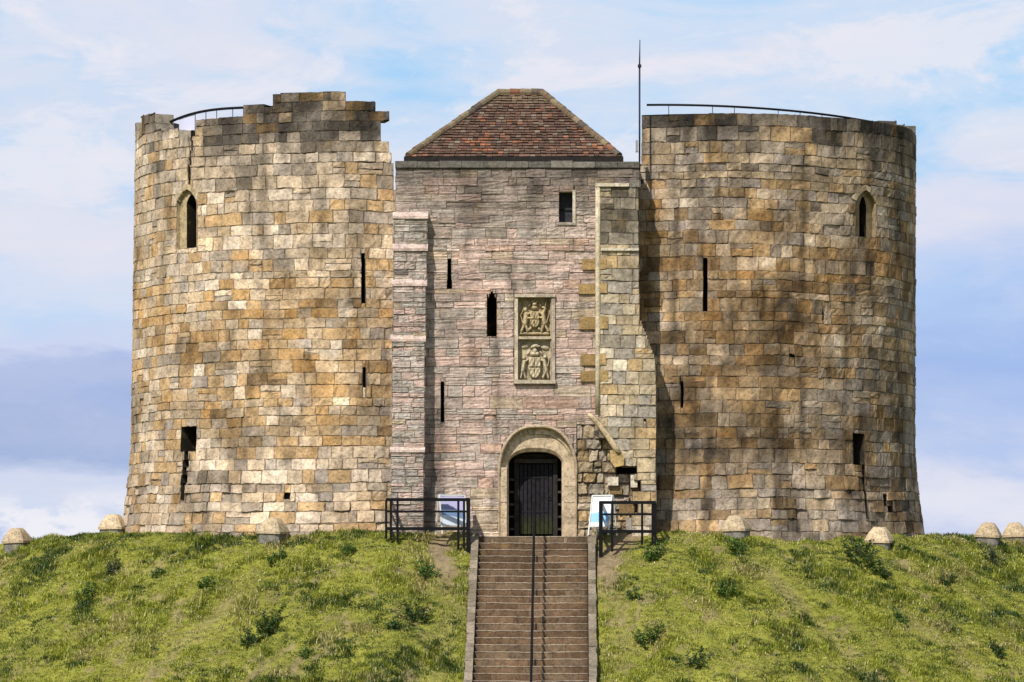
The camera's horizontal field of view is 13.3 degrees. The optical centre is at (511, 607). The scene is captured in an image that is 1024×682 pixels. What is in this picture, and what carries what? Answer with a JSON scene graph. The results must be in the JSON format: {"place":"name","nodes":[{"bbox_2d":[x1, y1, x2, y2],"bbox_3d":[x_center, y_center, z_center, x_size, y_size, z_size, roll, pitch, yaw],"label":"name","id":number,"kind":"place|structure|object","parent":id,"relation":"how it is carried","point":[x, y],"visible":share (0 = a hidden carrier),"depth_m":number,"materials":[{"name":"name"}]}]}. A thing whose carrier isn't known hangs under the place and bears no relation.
{"place":"outdoors","nodes":[
{"label":"outdoors","id":0,"kind":"place"},
{"bbox_2d":[0,527,1023,681],"bbox_3d":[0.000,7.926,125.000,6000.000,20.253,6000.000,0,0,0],"label":"ground","id":1,"kind":"structure","parent":0,"point":[440,543],"depth_m":120.81,"materials":[{"name":"green plant"}]},
{"bbox_2d":[2,528,32,553],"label":"capped stone","id":2,"kind":"object","parent":1,"relation":"on","point":[13,537],"visible":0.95,"depth_m":131.74,"materials":[{"name":"beige stone"}]},
{"bbox_2d":[74,580,97,599],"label":"weed plant","id":3,"kind":"object","parent":1,"relation":"on","point":[87,588],"visible":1,"depth_m":123.71,"materials":[{"name":"green plant"}]},
{"bbox_2d":[98,514,124,533],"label":"capped stone","id":4,"kind":"object","parent":1,"relation":"on","point":[112,522],"visible":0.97,"depth_m":129.93,"materials":[{"name":"beige stone"}]},
{"bbox_2d":[105,557,121,574],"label":"weed plant","id":5,"kind":"object","parent":1,"relation":"on","point":[115,568],"visible":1,"depth_m":125.25,"materials":[{"name":"green plant"}]},
{"bbox_2d":[150,566,166,577],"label":"weed plant","id":6,"kind":"object","parent":1,"relation":"on","point":[157,572],"visible":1,"depth_m":123.94,"materials":[{"name":"green plant"}]},
{"bbox_2d":[197,575,217,588],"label":"weed plant","id":7,"kind":"object","parent":1,"relation":"on","point":[204,580],"visible":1,"depth_m":122.37,"materials":[{"name":"green plant"}]},
{"bbox_2d":[238,628,261,648],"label":"weed plant","id":8,"kind":"object","parent":1,"relation":"on","point":[249,638],"visible":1,"depth_m":119.13,"materials":[{"name":"green plant"}]},
{"bbox_2d":[254,603,285,634],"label":"weed plant","id":9,"kind":"object","parent":1,"relation":"on","point":[268,627],"visible":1,"depth_m":119.53,"materials":[{"name":"green plant"}]},
{"bbox_2d":[257,518,289,544],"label":"capped stone","id":10,"kind":"object","parent":1,"relation":"on","point":[274,529],"visible":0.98,"depth_m":124.73,"materials":[{"name":"beige stone"}]},
{"bbox_2d":[263,548,286,565],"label":"weed plant","id":11,"kind":"object","parent":1,"relation":"on","point":[274,556],"visible":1,"depth_m":123.22,"materials":[{"name":"green plant"}]},
{"bbox_2d":[296,647,314,658],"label":"weed plant","id":12,"kind":"object","parent":1,"relation":"on","point":[306,650],"visible":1,"depth_m":117.66,"materials":[{"name":"green plant"}]},
{"bbox_2d":[340,542,355,554],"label":"weed plant","id":13,"kind":"object","parent":1,"relation":"on","point":[351,548],"visible":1,"depth_m":122.86,"materials":[{"name":"green plant"}]},
{"bbox_2d":[383,617,401,628],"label":"weed plant","id":14,"kind":"object","parent":1,"relation":"on","point":[397,624],"visible":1,"depth_m":118.74,"materials":[{"name":"green plant"}]},
{"bbox_2d":[397,596,432,623],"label":"weed plant","id":15,"kind":"object","parent":1,"relation":"on","point":[409,612],"visible":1,"depth_m":119.66,"materials":[{"name":"green plant"}]},
{"bbox_2d":[412,555,441,577],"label":"weed plant","id":16,"kind":"object","parent":1,"relation":"on","point":[424,571],"visible":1,"depth_m":121.99,"materials":[{"name":"green plant"}]},
{"bbox_2d":[385,498,469,552],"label":"metal railing","id":17,"kind":"object","parent":1,"relation":"on","point":[397,511],"visible":0.99,"depth_m":123.51,"materials":[{"name":"black metal"}]},
{"bbox_2d":[435,494,465,533],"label":"sign board","id":18,"kind":"object","parent":1,"relation":"on","point":[448,519],"visible":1,"depth_m":124.03,"materials":[{"name":"white plastic"}]},
{"bbox_2d":[24,546,996,663],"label":"wildflowers","id":19,"kind":"object","parent":1,"relation":"on","point":[308,598],"visible":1,"depth_m":122.37,"materials":[{"name":"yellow plant"}]},
{"bbox_2d":[123,88,923,542],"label":"castle keep","id":20,"kind":"structure","parent":1,"relation":"on","point":[503,310],"depth_m":125.71,"materials":[{"name":"stone"}]},
{"bbox_2d":[170,106,243,130],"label":"rooftop railing","id":21,"kind":"object","parent":20,"relation":"on","point":[187,121],"visible":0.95,"depth_m":128.09,"materials":[{"name":"black metal"}]},
{"bbox_2d":[509,452,561,535],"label":"door","id":22,"kind":"structure","parent":20,"relation":"in","point":[536,477],"depth_m":125.80,"materials":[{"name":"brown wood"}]},
{"bbox_2d":[557,190,575,224],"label":"window","id":23,"kind":"structure","parent":20,"relation":"in","point":[567,200],"depth_m":125.34,"materials":[{"name":"glass"}]},
{"bbox_2d":[636,40,643,183],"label":"radio mast","id":24,"kind":"object","parent":20,"relation":"on","point":[641,180],"visible":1,"depth_m":125.28,"materials":[{"name":"black metal"}]},
{"bbox_2d":[647,104,869,120],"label":"rooftop railing","id":25,"kind":"object","parent":20,"relation":"on","point":[764,108],"visible":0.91,"depth_m":126.42,"materials":[{"name":"black metal"}]},
{"bbox_2d":[463,533,596,681],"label":"staircase","id":26,"kind":"structure","parent":1,"relation":"on","point":[500,589],"depth_m":120.14,"materials":[{"name":"stone"}]},
{"bbox_2d":[530,502,535,681],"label":"handrail","id":27,"kind":"object","parent":26,"relation":"on","point":[532,594],"visible":1,"depth_m":119.21,"materials":[{"name":"black metal"}]},
{"bbox_2d":[588,495,617,534],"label":"sign board","id":28,"kind":"object","parent":1,"relation":"on","point":[594,516],"visible":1,"depth_m":124.05,"materials":[{"name":"white plastic"}]},
{"bbox_2d":[599,501,656,557],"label":"metal railing","id":29,"kind":"object","parent":1,"relation":"on","point":[653,530],"visible":1,"depth_m":123.41,"materials":[{"name":"black metal"}]},
{"bbox_2d":[625,588,642,600],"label":"weed plant","id":30,"kind":"object","parent":1,"relation":"on","point":[629,595],"visible":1,"depth_m":120.55,"materials":[{"name":"green plant"}]},
{"bbox_2d":[632,620,664,648],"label":"weed plant","id":31,"kind":"object","parent":1,"relation":"on","point":[641,640],"visible":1,"depth_m":118.61,"materials":[{"name":"green plant"}]},
{"bbox_2d":[642,538,667,562],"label":"weed plant","id":32,"kind":"object","parent":1,"relation":"on","point":[657,549],"visible":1,"depth_m":122.64,"materials":[{"name":"green plant"}]},
{"bbox_2d":[685,645,713,667],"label":"weed plant","id":33,"kind":"object","parent":1,"relation":"on","point":[696,658],"visible":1,"depth_m":117.28,"materials":[{"name":"green plant"}]},
{"bbox_2d":[714,580,744,598],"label":"weed plant","id":34,"kind":"object","parent":1,"relation":"on","point":[725,590],"visible":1,"depth_m":120.78,"materials":[{"name":"green plant"}]},
{"bbox_2d":[721,536,748,553],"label":"weed plant","id":35,"kind":"object","parent":1,"relation":"on","point":[735,546],"visible":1,"depth_m":123.65,"materials":[{"name":"green plant"}]},
{"bbox_2d":[720,515,751,539],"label":"capped stone","id":36,"kind":"object","parent":1,"relation":"on","point":[737,526],"visible":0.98,"depth_m":124.58,"materials":[{"name":"beige stone"}]},
{"bbox_2d":[839,536,882,567],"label":"weed plant","id":37,"kind":"object","parent":1,"relation":"on","point":[858,550],"visible":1,"depth_m":124.64,"materials":[{"name":"green plant"}]},
{"bbox_2d":[864,527,893,549],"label":"capped stone","id":38,"kind":"object","parent":1,"relation":"on","point":[881,536],"visible":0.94,"depth_m":126.26,"materials":[{"name":"beige stone"}]},
{"bbox_2d":[870,561,892,577],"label":"weed plant","id":39,"kind":"object","parent":1,"relation":"on","point":[882,571],"visible":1,"depth_m":124.11,"materials":[{"name":"green plant"}]},
{"bbox_2d":[889,607,907,624],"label":"weed plant","id":40,"kind":"object","parent":1,"relation":"on","point":[899,616],"visible":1,"depth_m":121.53,"materials":[{"name":"green plant"}]},
{"bbox_2d":[938,571,958,585],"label":"weed plant","id":41,"kind":"object","parent":1,"relation":"on","point":[946,583],"visible":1,"depth_m":124.83,"materials":[{"name":"green plant"}]},
{"bbox_2d":[974,522,1001,545],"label":"capped stone","id":42,"kind":"object","parent":1,"relation":"on","point":[988,532],"visible":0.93,"depth_m":131.11,"materials":[{"name":"beige stone"}]},
{"bbox_2d":[977,543,1006,567],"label":"weed plant","id":43,"kind":"object","parent":1,"relation":"on","point":[992,555],"visible":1,"depth_m":128.31,"materials":[{"name":"green plant"}]},
{"bbox_2d":[988,638,1005,656],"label":"weed plant","id":44,"kind":"object","parent":1,"relation":"on","point":[998,650],"visible":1,"depth_m":121.11,"materials":[{"name":"green plant"}]},
{"bbox_2d":[1002,522,1023,547],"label":"capped stone","id":45,"kind":"object","parent":1,"relation":"on","point":[1014,530],"visible":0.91,"depth_m":133.11,"materials":[{"name":"beige stone"}]},
{"bbox_2d":[0,0,1023,543],"label":"sky","id":46,"kind":"structure","parent":0,"point":[77,77],"materials":[{"name":"blue"}]},
{"bbox_2d":[479,536,596,555],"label":"path","id":47,"kind":"structure","parent":0,"point":[548,536],"depth_m":124.24,"materials":[{"name":"stone"}]}
]}

